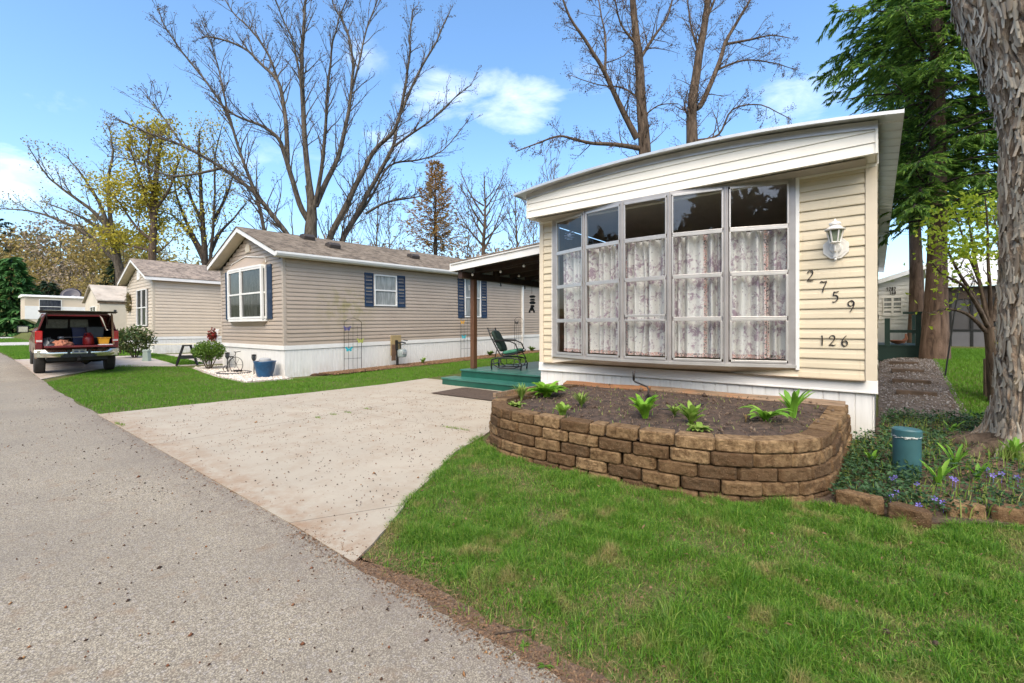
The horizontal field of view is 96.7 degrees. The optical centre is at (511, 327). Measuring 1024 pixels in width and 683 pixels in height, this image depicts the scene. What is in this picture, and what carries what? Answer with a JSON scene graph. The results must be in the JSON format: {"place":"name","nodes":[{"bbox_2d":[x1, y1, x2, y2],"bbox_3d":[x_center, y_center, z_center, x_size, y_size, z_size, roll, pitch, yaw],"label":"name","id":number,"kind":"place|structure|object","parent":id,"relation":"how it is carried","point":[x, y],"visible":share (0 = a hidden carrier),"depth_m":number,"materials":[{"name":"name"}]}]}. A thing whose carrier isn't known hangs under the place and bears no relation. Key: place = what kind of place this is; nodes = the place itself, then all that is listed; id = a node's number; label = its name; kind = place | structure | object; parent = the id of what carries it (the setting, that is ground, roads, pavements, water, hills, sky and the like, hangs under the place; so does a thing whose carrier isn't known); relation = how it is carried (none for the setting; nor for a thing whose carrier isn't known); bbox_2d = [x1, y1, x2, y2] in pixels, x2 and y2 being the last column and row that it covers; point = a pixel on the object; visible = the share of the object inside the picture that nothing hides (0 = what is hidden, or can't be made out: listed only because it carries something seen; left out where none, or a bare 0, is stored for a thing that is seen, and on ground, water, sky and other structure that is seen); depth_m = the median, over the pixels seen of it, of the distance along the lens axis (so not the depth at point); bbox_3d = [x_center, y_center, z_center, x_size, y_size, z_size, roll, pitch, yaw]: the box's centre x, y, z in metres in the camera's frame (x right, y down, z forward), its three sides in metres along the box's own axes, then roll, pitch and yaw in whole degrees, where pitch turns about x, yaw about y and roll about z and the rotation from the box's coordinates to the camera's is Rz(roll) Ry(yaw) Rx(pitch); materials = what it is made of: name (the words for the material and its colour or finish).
{"place":"outdoors","nodes":[
{"label":"outdoors","id":0,"kind":"place"},
{"bbox_2d":[15,352,222,379],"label":"neighbour driveway","id":1,"kind":"structure","parent":0,"point":[54,370],"depth_m":15.46,"materials":[{"name":"concrete"}]},
{"bbox_2d":[17,308,118,372],"bbox_3d":[-14.440,0.405,14.705,6.152,1.852,2.075,0,0,42],"label":"pickup truck","id":2,"kind":"object","parent":1,"relation":"on","point":[53,324],"visible":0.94,"depth_m":13.76,"materials":[{"name":"red metal"}]},
{"bbox_2d":[70,327,85,344],"bbox_3d":[-13.300,0.250,13.978,0.628,0.514,0.382,0,0,42],"label":"storage bin","id":3,"kind":"object","parent":2,"relation":"on","point":[78,332],"visible":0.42,"depth_m":13.77,"materials":[{"name":"blue plastic"}]},
{"bbox_2d":[117,324,157,357],"bbox_3d":[-15.104,0.529,18.245,1.558,1.424,1.527,0,0,39],"label":"rhododendron","id":4,"kind":"object","parent":1,"relation":"on","point":[138,339],"visible":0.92,"depth_m":18.07,"materials":[{"name":"green plant"}]},
{"bbox_2d":[0,353,564,682],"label":"road","id":5,"kind":"structure","parent":0,"point":[256,615],"depth_m":2.54,"materials":[{"name":"grey asphalt"}]},
{"bbox_2d":[1,385,501,682],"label":"seed litter","id":6,"kind":"object","parent":5,"relation":"on","point":[302,643],"visible":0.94,"depth_m":4.11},
{"bbox_2d":[342,556,609,682],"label":"dirt strip","id":7,"kind":"object","parent":5,"relation":"on","point":[589,672],"visible":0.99,"depth_m":2.20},
{"bbox_2d":[46,353,538,413],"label":"side lawn grass","id":8,"kind":"structure","parent":0,"point":[97,399],"depth_m":11.60,"materials":[{"name":"green plant"}]},
{"bbox_2d":[98,378,496,561],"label":"driveway","id":9,"kind":"structure","parent":0,"point":[307,512],"depth_m":5.63,"materials":[{"name":"concrete"}]},
{"bbox_2d":[433,387,506,399],"bbox_3d":[-0.772,1.423,9.903,1.850,0.011,1.170,0,0,39],"label":"doormat","id":10,"kind":"object","parent":9,"relation":"on","point":[475,393],"visible":0.8,"depth_m":9.85,"materials":[{"name":"brown carpet"}]},
{"bbox_2d":[0,0,997,290],"label":"sky","id":11,"kind":"structure","parent":0,"point":[62,62],"materials":[{"name":"blue"}]},
{"bbox_2d":[0,309,1023,682],"bbox_3d":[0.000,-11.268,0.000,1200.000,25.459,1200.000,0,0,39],"label":"ground","id":12,"kind":"structure","parent":0,"point":[592,665],"depth_m":2.71,"materials":[{"name":"green plant"}]},
{"bbox_2d":[0,257,42,336],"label":"pine tree","id":13,"kind":"object","parent":12,"relation":"on","point":[11,306],"visible":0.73,"depth_m":51.36,"materials":[{"name":"green plant"}]},
{"bbox_2d":[0,227,53,303],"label":"woodland tree","id":14,"kind":"object","parent":12,"relation":"on","point":[10,241],"visible":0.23,"depth_m":92.06,"materials":[{"name":"brown plant"}]},
{"bbox_2d":[0,250,57,302],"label":"woodland tree","id":15,"kind":"object","parent":12,"relation":"on","point":[28,261],"visible":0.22,"depth_m":80.01,"materials":[{"name":"brown plant"}]},
{"bbox_2d":[0,219,69,285],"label":"woodland tree","id":16,"kind":"object","parent":12,"relation":"on","point":[25,236],"visible":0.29,"depth_m":94.77,"materials":[{"name":"brown plant"}]},
{"bbox_2d":[35,281,61,295],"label":"pine tree","id":17,"kind":"object","parent":12,"relation":"on","point":[44,285],"visible":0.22,"depth_m":67.66,"materials":[{"name":"green plant"}]},
{"bbox_2d":[18,294,84,323],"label":"trailer home","id":18,"kind":"object","parent":12,"relation":"on","point":[31,305],"visible":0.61,"depth_m":42.58,"materials":[{"name":"beige metal"}]},
{"bbox_2d":[39,299,61,313],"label":"window","id":19,"kind":"structure","parent":18,"relation":"in","point":[47,304],"depth_m":42.63,"materials":[{"name":"white glass"}]},
{"bbox_2d":[17,211,96,291],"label":"woodland tree","id":20,"kind":"object","parent":12,"relation":"on","point":[38,241],"visible":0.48,"depth_m":86.69,"materials":[{"name":"brown plant"}]},
{"bbox_2d":[0,113,131,285],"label":"maple tree","id":21,"kind":"object","parent":12,"relation":"on","point":[116,259],"visible":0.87,"depth_m":37.73,"materials":[{"name":"brown plant"}]},
{"bbox_2d":[39,260,97,293],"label":"woodland tree","id":22,"kind":"object","parent":12,"relation":"on","point":[70,270],"visible":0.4,"depth_m":71.48,"materials":[{"name":"brown plant"}]},
{"bbox_2d":[45,224,112,294],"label":"woodland tree","id":23,"kind":"object","parent":12,"relation":"on","point":[77,252],"visible":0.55,"depth_m":82.40,"materials":[{"name":"brown plant"}]},
{"bbox_2d":[62,271,112,296],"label":"woodland tree","id":24,"kind":"object","parent":12,"relation":"on","point":[83,283],"visible":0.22,"depth_m":69.64,"materials":[{"name":"brown plant"}]},
{"bbox_2d":[68,240,129,286],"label":"woodland tree","id":25,"kind":"object","parent":12,"relation":"on","point":[94,260],"visible":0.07,"depth_m":88.51,"materials":[{"name":"brown plant"}]},
{"bbox_2d":[0,338,202,364],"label":"distant lawn grass","id":26,"kind":"structure","parent":12,"relation":"on","point":[18,351],"depth_m":19.84,"materials":[{"name":"green plant"}]},
{"bbox_2d":[82,284,126,345],"bbox_3d":[-23.164,-0.749,34.580,4.840,4.090,13.300,0,0,39],"label":"mobile home","id":27,"kind":"object","parent":12,"relation":"on","point":[103,298],"visible":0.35,"depth_m":28.93,"materials":[{"name":"beige metal"}]},
{"bbox_2d":[0,206,208,298],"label":"wood","id":28,"kind":"object","parent":12,"relation":"on","point":[92,216],"visible":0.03,"depth_m":105.03,"materials":[{"name":"brown plant"}]},
{"bbox_2d":[96,260,115,285],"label":"pine tree","id":29,"kind":"object","parent":12,"relation":"on","point":[109,269],"visible":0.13,"depth_m":71.31,"materials":[{"name":"green plant"}]},
{"bbox_2d":[85,233,157,283],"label":"woodland tree","id":30,"kind":"object","parent":12,"relation":"on","point":[124,259],"visible":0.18,"depth_m":84.47,"materials":[{"name":"brown plant"}]},
{"bbox_2d":[67,104,205,260],"bbox_3d":[-29.614,-7.965,36.224,10.650,18.401,7.610,0,0,39],"label":"maple tree","id":31,"kind":"object","parent":12,"relation":"on","point":[153,204],"visible":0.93,"depth_m":35.79,"materials":[{"name":"yellow plant"}]},
{"bbox_2d":[130,235,198,264],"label":"woodland tree","id":32,"kind":"object","parent":12,"relation":"on","point":[165,243],"visible":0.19,"depth_m":88.25,"materials":[{"name":"brown plant"}]},
{"bbox_2d":[117,258,221,353],"bbox_3d":[-13.310,-0.976,28.606,5.310,4.796,16.740,0,0,39],"label":"mobile home","id":33,"kind":"object","parent":12,"relation":"on","point":[174,302],"visible":0.16,"depth_m":21.97,"materials":[{"name":"beige plastic"}]},
{"bbox_2d":[136,289,146,325],"bbox_3d":[-17.928,-0.968,22.035,1.720,1.760,0.065,0,0,39],"label":"window","id":34,"kind":"structure","parent":33,"relation":"in","point":[141,295],"depth_m":22.00,"materials":[{"name":"white glass"}]},
{"bbox_2d":[149,107,260,264],"bbox_3d":[-27.007,-8.246,38.149,11.328,18.840,6.378,0,0,10],"label":"maple tree","id":35,"kind":"object","parent":12,"relation":"on","point":[202,249],"visible":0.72,"depth_m":37.04,"materials":[{"name":"brown plant"}]},
{"bbox_2d":[193,368,290,382],"bbox_3d":[-8.610,1.429,14.043,5.200,0.142,1.250,0,0,39],"label":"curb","id":36,"kind":"object","parent":12,"relation":"on","point":[234,380],"visible":0.12,"depth_m":12.99,"materials":[{"name":"stone"}]},
{"bbox_2d":[190,340,226,368],"bbox_3d":[-9.995,0.896,14.990,1.040,1.007,1.069,0,0,39],"label":"bush","id":37,"kind":"object","parent":36,"relation":"on","point":[205,350],"visible":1,"depth_m":14.84,"materials":[{"name":"green plant"}]},
{"bbox_2d":[194,365,288,381],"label":"pebbles","id":38,"kind":"object","parent":36,"relation":"on","point":[243,377],"visible":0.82,"depth_m":13.37,"materials":[{"name":"white gravel"}]},
{"bbox_2d":[253,358,275,376],"bbox_3d":[-7.134,1.157,13.137,0.600,0.585,0.600,0,0,39],"label":"flower pot","id":39,"kind":"object","parent":36,"relation":"on","point":[264,367],"visible":0.93,"depth_m":12.95,"materials":[{"name":"plastic"}]},
{"bbox_2d":[91,0,482,241],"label":"maple tree","id":40,"kind":"object","parent":12,"relation":"on","point":[309,216],"visible":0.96,"depth_m":22.02,"materials":[{"name":"brown plant"}]},
{"bbox_2d":[206,226,538,377],"bbox_3d":[-2.478,-0.954,22.058,5.385,4.810,19.740,0,1,39],"label":"mobile home","id":41,"kind":"object","parent":12,"relation":"on","point":[291,304],"visible":0.8,"depth_m":15.26,"materials":[{"name":"beige plastic"}]},
{"bbox_2d":[227,256,267,326],"bbox_3d":[-8.588,-1.177,14.662,2.810,2.298,0.215,0,1,39],"label":"bay window","id":42,"kind":"structure","parent":41,"relation":"in","point":[246,279],"depth_m":14.45,"materials":[{"name":"white plastic"}]},
{"bbox_2d":[374,274,396,305],"bbox_3d":[-4.421,-1.295,15.918,0.065,1.080,0.940,0,1,39],"label":"window","id":43,"kind":"structure","parent":41,"relation":"in","point":[385,286],"depth_m":15.91,"materials":[{"name":"white glass"}]},
{"bbox_2d":[464,279,480,316],"bbox_3d":[-1.669,-1.264,19.353,0.065,1.640,0.980,0,1,39],"label":"window","id":44,"kind":"structure","parent":41,"relation":"in","point":[466,281],"depth_m":19.19,"materials":[{"name":"white glass"}]},
{"bbox_2d":[94,414,663,682],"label":"leaf litter","id":45,"kind":"object","parent":12,"relation":"on","point":[492,636],"visible":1,"depth_m":2.31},
{"bbox_2d":[354,147,403,246],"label":"bare tree","id":46,"kind":"object","parent":12,"relation":"on","point":[377,224],"visible":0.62,"depth_m":41.86,"materials":[{"name":"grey plant"}]},
{"bbox_2d":[365,184,414,249],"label":"bare tree","id":47,"kind":"object","parent":12,"relation":"on","point":[388,221],"visible":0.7,"depth_m":54.95,"materials":[{"name":"brown plant"}]},
{"bbox_2d":[310,350,538,375],"bbox_3d":[-2.038,1.289,18.290,1.121,0.416,12.116,0,0,39],"label":"mulch bed","id":48,"kind":"object","parent":12,"relation":"on","point":[429,364],"visible":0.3,"depth_m":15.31,"materials":[{"name":"brown wood"}]},
{"bbox_2d":[390,335,407,364],"bbox_3d":[-3.842,0.845,15.767,0.385,1.170,0.602,0,0,39],"label":"utility meter","id":49,"kind":"object","parent":48,"relation":"on","point":[396,351],"visible":0.97,"depth_m":15.68,"materials":[{"name":"beige metal"}]},
{"bbox_2d":[318,230,536,258],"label":"treeline","id":50,"kind":"object","parent":12,"relation":"on","point":[460,249],"visible":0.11,"depth_m":119.86,"materials":[{"name":"brown plant"}]},
{"bbox_2d":[396,159,478,254],"bbox_3d":[-6.410,-7.005,39.763,7.167,15.764,7.577,0,0,39],"label":"larch tree","id":51,"kind":"object","parent":12,"relation":"on","point":[436,229],"visible":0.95,"depth_m":39.56,"materials":[{"name":"brown plant"}]},
{"bbox_2d":[448,178,483,257],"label":"bare tree","id":52,"kind":"object","parent":12,"relation":"on","point":[468,224],"visible":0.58,"depth_m":57.88,"materials":[{"name":"brown plant"}]},
{"bbox_2d":[450,158,524,257],"bbox_3d":[-1.972,-6.792,38.398,6.914,15.314,4.533,0,0,-14],"label":"bare tree","id":53,"kind":"object","parent":12,"relation":"on","point":[484,233],"visible":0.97,"depth_m":38.01,"materials":[{"name":"brown plant"}]},
{"bbox_2d":[441,361,540,390],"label":"porch deck","id":54,"kind":"structure","parent":12,"relation":"on","point":[494,378],"depth_m":10.90,"materials":[{"name":"green paint"}]},
{"bbox_2d":[487,327,527,370],"bbox_3d":[-0.107,0.529,11.671,0.924,1.068,0.650,0,0,17],"label":"glider chair","id":55,"kind":"object","parent":54,"relation":"on","point":[499,340],"visible":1,"depth_m":11.48,"materials":[{"name":"green metal"}]},
{"bbox_2d":[498,175,537,248],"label":"bare tree","id":56,"kind":"object","parent":12,"relation":"on","point":[515,233],"visible":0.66,"depth_m":47.94,"materials":[{"name":"brown plant"}]},
{"bbox_2d":[538,116,573,213],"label":"bare tree","id":57,"kind":"object","parent":12,"relation":"on","point":[555,165],"visible":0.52,"depth_m":46.09,"materials":[{"name":"brown plant"}]},
{"bbox_2d":[509,0,691,159],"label":"bare tree","id":58,"kind":"object","parent":12,"relation":"on","point":[642,136],"visible":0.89,"depth_m":19.78,"materials":[{"name":"brown plant"}]},
{"bbox_2d":[486,384,852,502],"bbox_3d":[1.723,1.242,5.642,3.908,0.586,3.069,0,0,39],"label":"raised planter","id":59,"kind":"object","parent":12,"relation":"on","point":[808,462],"visible":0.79,"depth_m":4.35,"materials":[{"name":"brown stone"}]},
{"bbox_2d":[526,381,569,396],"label":"hosta","id":60,"kind":"object","parent":59,"relation":"on","point":[545,390],"visible":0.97,"depth_m":6.49,"materials":[{"name":"green plant"}]},
{"bbox_2d":[563,380,650,390],"bbox_3d":[1.510,0.952,7.433,1.500,0.092,0.145,0,0,38],"label":"plank","id":61,"kind":"object","parent":59,"relation":"on","point":[626,387],"visible":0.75,"depth_m":7.38,"materials":[{"name":"brown wood"}]},
{"bbox_2d":[629,394,658,418],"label":"hosta","id":62,"kind":"object","parent":59,"relation":"on","point":[643,407],"visible":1,"depth_m":5.04,"materials":[{"name":"green plant"}]},
{"bbox_2d":[675,400,705,424],"bbox_3d":[1.867,0.891,4.701,0.285,0.237,0.304,0,0,-14],"label":"hosta","id":63,"kind":"object","parent":59,"relation":"on","point":[690,412],"visible":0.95,"depth_m":4.71,"materials":[{"name":"green plant"}]},
{"bbox_2d":[639,385,845,407],"bbox_3d":[3.036,0.955,6.387,2.650,0.102,0.158,0,0,38],"label":"plank","id":64,"kind":"object","parent":59,"relation":"on","point":[825,402],"visible":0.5,"depth_m":6.27,"materials":[{"name":"brown wood"}]},
{"bbox_2d":[507,383,1023,513],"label":"bed litter","id":65,"kind":"object","parent":59,"relation":"in","point":[708,413],"depth_m":5.36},
{"bbox_2d":[740,405,794,420],"bbox_3d":[2.675,0.923,4.795,0.521,0.154,0.498,0,0,39],"label":"tulip plant","id":66,"kind":"object","parent":59,"relation":"in","point":[765,415],"visible":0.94,"depth_m":4.79,"materials":[{"name":"green plant"}]},
{"bbox_2d":[777,388,813,417],"bbox_3d":[3.095,0.822,4.992,0.304,0.336,0.310,0,0,-35],"label":"tulip plant","id":67,"kind":"object","parent":59,"relation":"in","point":[794,401],"visible":0.89,"depth_m":4.98,"materials":[{"name":"green plant"}]},
{"bbox_2d":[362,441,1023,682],"bbox_3d":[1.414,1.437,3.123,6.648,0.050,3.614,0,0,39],"label":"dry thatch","id":68,"kind":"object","parent":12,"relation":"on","point":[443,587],"visible":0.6,"depth_m":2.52,"materials":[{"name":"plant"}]},
{"bbox_2d":[389,435,1020,682],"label":"lawn litter","id":69,"kind":"object","parent":12,"relation":"on","point":[696,561],"visible":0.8,"depth_m":2.84,"materials":[{"name":"brown plant"}]},
{"bbox_2d":[513,109,903,438],"bbox_3d":[7.862,-0.548,13.777,5.428,4.097,18.304,0,0,39],"label":"mobile home","id":70,"kind":"object","parent":12,"relation":"on","point":[804,184],"visible":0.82,"depth_m":6.32,"materials":[{"name":"beige plastic"}]},
{"bbox_2d":[449,242,538,368],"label":"porch roof","id":71,"kind":"structure","parent":70,"relation":"attached to","point":[490,262],"depth_m":11.78,"materials":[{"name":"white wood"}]},
{"bbox_2d":[563,251,580,351],"bbox_3d":[1.139,-0.484,8.148,0.174,1.833,0.770,0,0,-32],"label":"curtain","id":72,"kind":"object","parent":70,"relation":"hanging from","point":[572,300],"visible":0.62,"depth_m":8.25,"materials":[{"name":"white fabric"}]},
{"bbox_2d":[588,244,626,353],"bbox_3d":[1.588,-0.484,7.547,0.171,1.833,0.758,0,0,-42],"label":"curtain","id":73,"kind":"object","parent":70,"relation":"hanging from","point":[602,298],"visible":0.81,"depth_m":7.63,"materials":[{"name":"white fabric"}]},
{"bbox_2d":[626,236,666,355],"bbox_3d":[2.111,-0.484,7.041,0.752,1.833,0.160,0,0,39],"label":"curtain","id":74,"kind":"object","parent":70,"relation":"hanging from","point":[645,258],"visible":0.63,"depth_m":7.09,"materials":[{"name":"white fabric"}]},
{"bbox_2d":[552,177,799,376],"bbox_3d":[2.157,-0.675,7.098,3.914,2.650,0.484,0,0,39],"label":"bow window","id":75,"kind":"structure","parent":70,"relation":"in","point":[792,279],"depth_m":6.66,"materials":[{"name":"white plastic"}]},
{"bbox_2d":[673,233,722,357],"bbox_3d":[2.721,-0.484,6.638,0.745,1.833,0.171,0,0,29],"label":"curtain","id":76,"kind":"object","parent":70,"relation":"hanging from","point":[698,297],"visible":0.73,"depth_m":6.65,"materials":[{"name":"white fabric"}]},
{"bbox_2d":[729,228,787,358],"bbox_3d":[3.393,-0.484,6.336,0.786,1.833,0.174,0,0,20],"label":"curtain","id":77,"kind":"object","parent":70,"relation":"hanging from","point":[763,250],"visible":0.77,"depth_m":6.33,"materials":[{"name":"white fabric"}]},
{"bbox_2d":[823,219,848,259],"bbox_3d":[4.030,-1.103,5.677,0.268,0.505,0.260,0,0,39],"label":"wall lantern","id":78,"kind":"object","parent":70,"relation":"attached to","point":[836,246],"depth_m":5.70,"materials":[{"name":"white glass"}]},
{"bbox_2d":[431,480,1006,673],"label":"lawn weeds","id":79,"kind":"object","parent":12,"relation":"on","point":[941,634],"visible":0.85,"depth_m":2.14,"materials":[{"name":"green plant"}]},
{"bbox_2d":[668,0,807,145],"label":"bare tree","id":80,"kind":"object","parent":12,"relation":"on","point":[692,100],"visible":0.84,"depth_m":21.93,"materials":[{"name":"brown plant"}]},
{"bbox_2d":[878,312,921,359],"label":"back deck","id":81,"kind":"structure","parent":12,"relation":"on","point":[887,349],"depth_m":10.86,"materials":[{"name":"green paint"}]},
{"bbox_2d":[877,264,925,342],"bbox_3d":[17.506,-0.837,22.000,3.989,3.427,10.030,0,0,39],"label":"mobile home","id":82,"kind":"object","parent":12,"relation":"on","point":[893,307],"visible":0.33,"depth_m":17.97,"materials":[{"name":"white plastic"}]},
{"bbox_2d":[883,296,901,315],"bbox_3d":[15.065,-0.842,18.022,0.596,0.759,0.065,0,0,39],"label":"window","id":83,"kind":"structure","parent":82,"relation":"in","point":[892,305],"depth_m":18.00,"materials":[{"name":"white plastic"}]},
{"bbox_2d":[807,0,999,360],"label":"hemlock tree","id":84,"kind":"object","parent":12,"relation":"on","point":[934,179],"visible":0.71,"depth_m":9.95,"materials":[{"name":"green plant"}]},
{"bbox_2d":[848,0,996,342],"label":"hemlock tree","id":85,"kind":"object","parent":12,"relation":"on","point":[916,285],"visible":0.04,"depth_m":14.40,"materials":[{"name":"green plant"}]},
{"bbox_2d":[903,173,999,400],"bbox_3d":[6.636,-0.591,6.584,2.870,3.406,1.098,0,0,-33],"label":"spring shrub","id":86,"kind":"object","parent":12,"relation":"on","point":[986,312],"visible":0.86,"depth_m":6.65,"materials":[{"name":"green plant"}]},
{"bbox_2d":[944,274,971,375],"bbox_3d":[8.043,0.013,8.194,0.201,1.962,0.028,8,5,38],"label":"shepherd hook","id":87,"kind":"object","parent":12,"relation":"on","point":[947,359],"visible":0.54,"depth_m":8.24,"materials":[{"name":"black metal"}]},
{"bbox_2d":[933,347,988,417],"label":"back lawn grass","id":88,"kind":"structure","parent":12,"relation":"on","point":[973,357],"depth_m":8.23,"materials":[{"name":"green plant"}]},
{"bbox_2d":[925,252,997,346],"bbox_3d":[16.317,-0.970,15.918,2.952,3.940,3.750,0,0,39],"label":"carport","id":89,"kind":"object","parent":12,"relation":"on","point":[967,332],"visible":0.16,"depth_m":15.01,"materials":[{"name":"white metal"}]},
{"bbox_2d":[922,0,1023,463],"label":"maple tree","id":90,"kind":"object","parent":12,"relation":"on","point":[991,32],"visible":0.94,"depth_m":4.71,"materials":[{"name":"brown plant"}]},
{"bbox_2d":[813,414,1023,524],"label":"garden soil","id":91,"kind":"structure","parent":0,"point":[935,520],"depth_m":4.03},
{"bbox_2d":[835,489,884,514],"bbox_3d":[2.818,1.404,3.678,0.156,0.120,0.337,5,-5,-30],"label":"edging block","id":92,"kind":"object","parent":91,"relation":"on","point":[874,504],"depth_m":3.63,"materials":[{"name":"brown stone"}]},
{"bbox_2d":[891,426,922,477],"bbox_3d":[3.710,1.183,4.278,0.206,0.474,0.227,0,0,-31],"label":"utility pedestal","id":93,"kind":"object","parent":91,"relation":"on","point":[907,443],"visible":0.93,"depth_m":4.21,"materials":[{"name":"teal plastic"}]},
{"bbox_2d":[887,501,931,529],"bbox_3d":[2.980,1.404,3.411,0.157,0.120,0.255,5,-2,-41],"label":"edging block","id":94,"kind":"object","parent":91,"relation":"on","point":[921,514],"depth_m":3.37,"materials":[{"name":"brown stone"}]},
{"bbox_2d":[827,407,1023,518],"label":"vinca ground cover","id":95,"kind":"object","parent":91,"relation":"on","point":[854,464],"visible":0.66,"depth_m":4.22,"materials":[{"name":"green plant"}]},
{"bbox_2d":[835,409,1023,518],"bbox_3d":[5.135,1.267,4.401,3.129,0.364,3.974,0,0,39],"label":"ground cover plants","id":96,"kind":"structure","parent":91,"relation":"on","point":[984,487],"depth_m":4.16,"materials":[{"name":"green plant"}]},
{"bbox_2d":[919,459,958,485],"bbox_3d":[3.746,1.270,3.989,0.258,0.232,0.190,0,0,39],"label":"lily plant","id":97,"kind":"object","parent":91,"relation":"on","point":[943,470],"visible":0.88,"depth_m":3.98,"materials":[{"name":"green plant"}]},
{"bbox_2d":[938,443,970,468],"bbox_3d":[4.185,1.209,4.311,0.228,0.246,0.210,0,0,39],"label":"lily plant","id":98,"kind":"object","parent":91,"relation":"on","point":[959,457],"visible":0.78,"depth_m":4.32,"materials":[{"name":"green plant"}]},
{"bbox_2d":[942,498,986,519],"bbox_3d":[3.463,1.404,3.501,0.248,0.120,0.158,-2,-5,18],"label":"edging block","id":99,"kind":"object","parent":91,"relation":"on","point":[981,508],"depth_m":3.45,"materials":[{"name":"brown stone"}]},
{"bbox_2d":[975,439,1023,460],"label":"root tuft","id":100,"kind":"object","parent":91,"relation":"on","point":[1012,456],"visible":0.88,"depth_m":4.42,"materials":[{"name":"green plant"}]},
{"bbox_2d":[989,502,1023,524],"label":"edging block","id":101,"kind":"object","parent":91,"relation":"on","point":[1002,514],"depth_m":3.38,"materials":[{"name":"brown stone"}]},
{"bbox_2d":[878,357,967,418],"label":"path","id":102,"kind":"structure","parent":0,"point":[917,403],"depth_m":7.56,"materials":[{"name":"grey gravel"}]},
{"bbox_2d":[892,378,930,383],"bbox_3d":[7.097,0.955,8.089,0.520,0.080,0.150,0,0,43],"label":"path step","id":103,"kind":"object","parent":102,"relation":"on","point":[904,380],"visible":0.84,"depth_m":8.04,"materials":[{"name":"brown wood"}]},
{"bbox_2d":[896,389,936,395],"bbox_3d":[6.581,1.065,7.413,0.500,0.080,0.150,0,0,41],"label":"path step","id":104,"kind":"object","parent":102,"relation":"on","point":[914,392],"visible":0.89,"depth_m":7.37,"materials":[{"name":"brown wood"}]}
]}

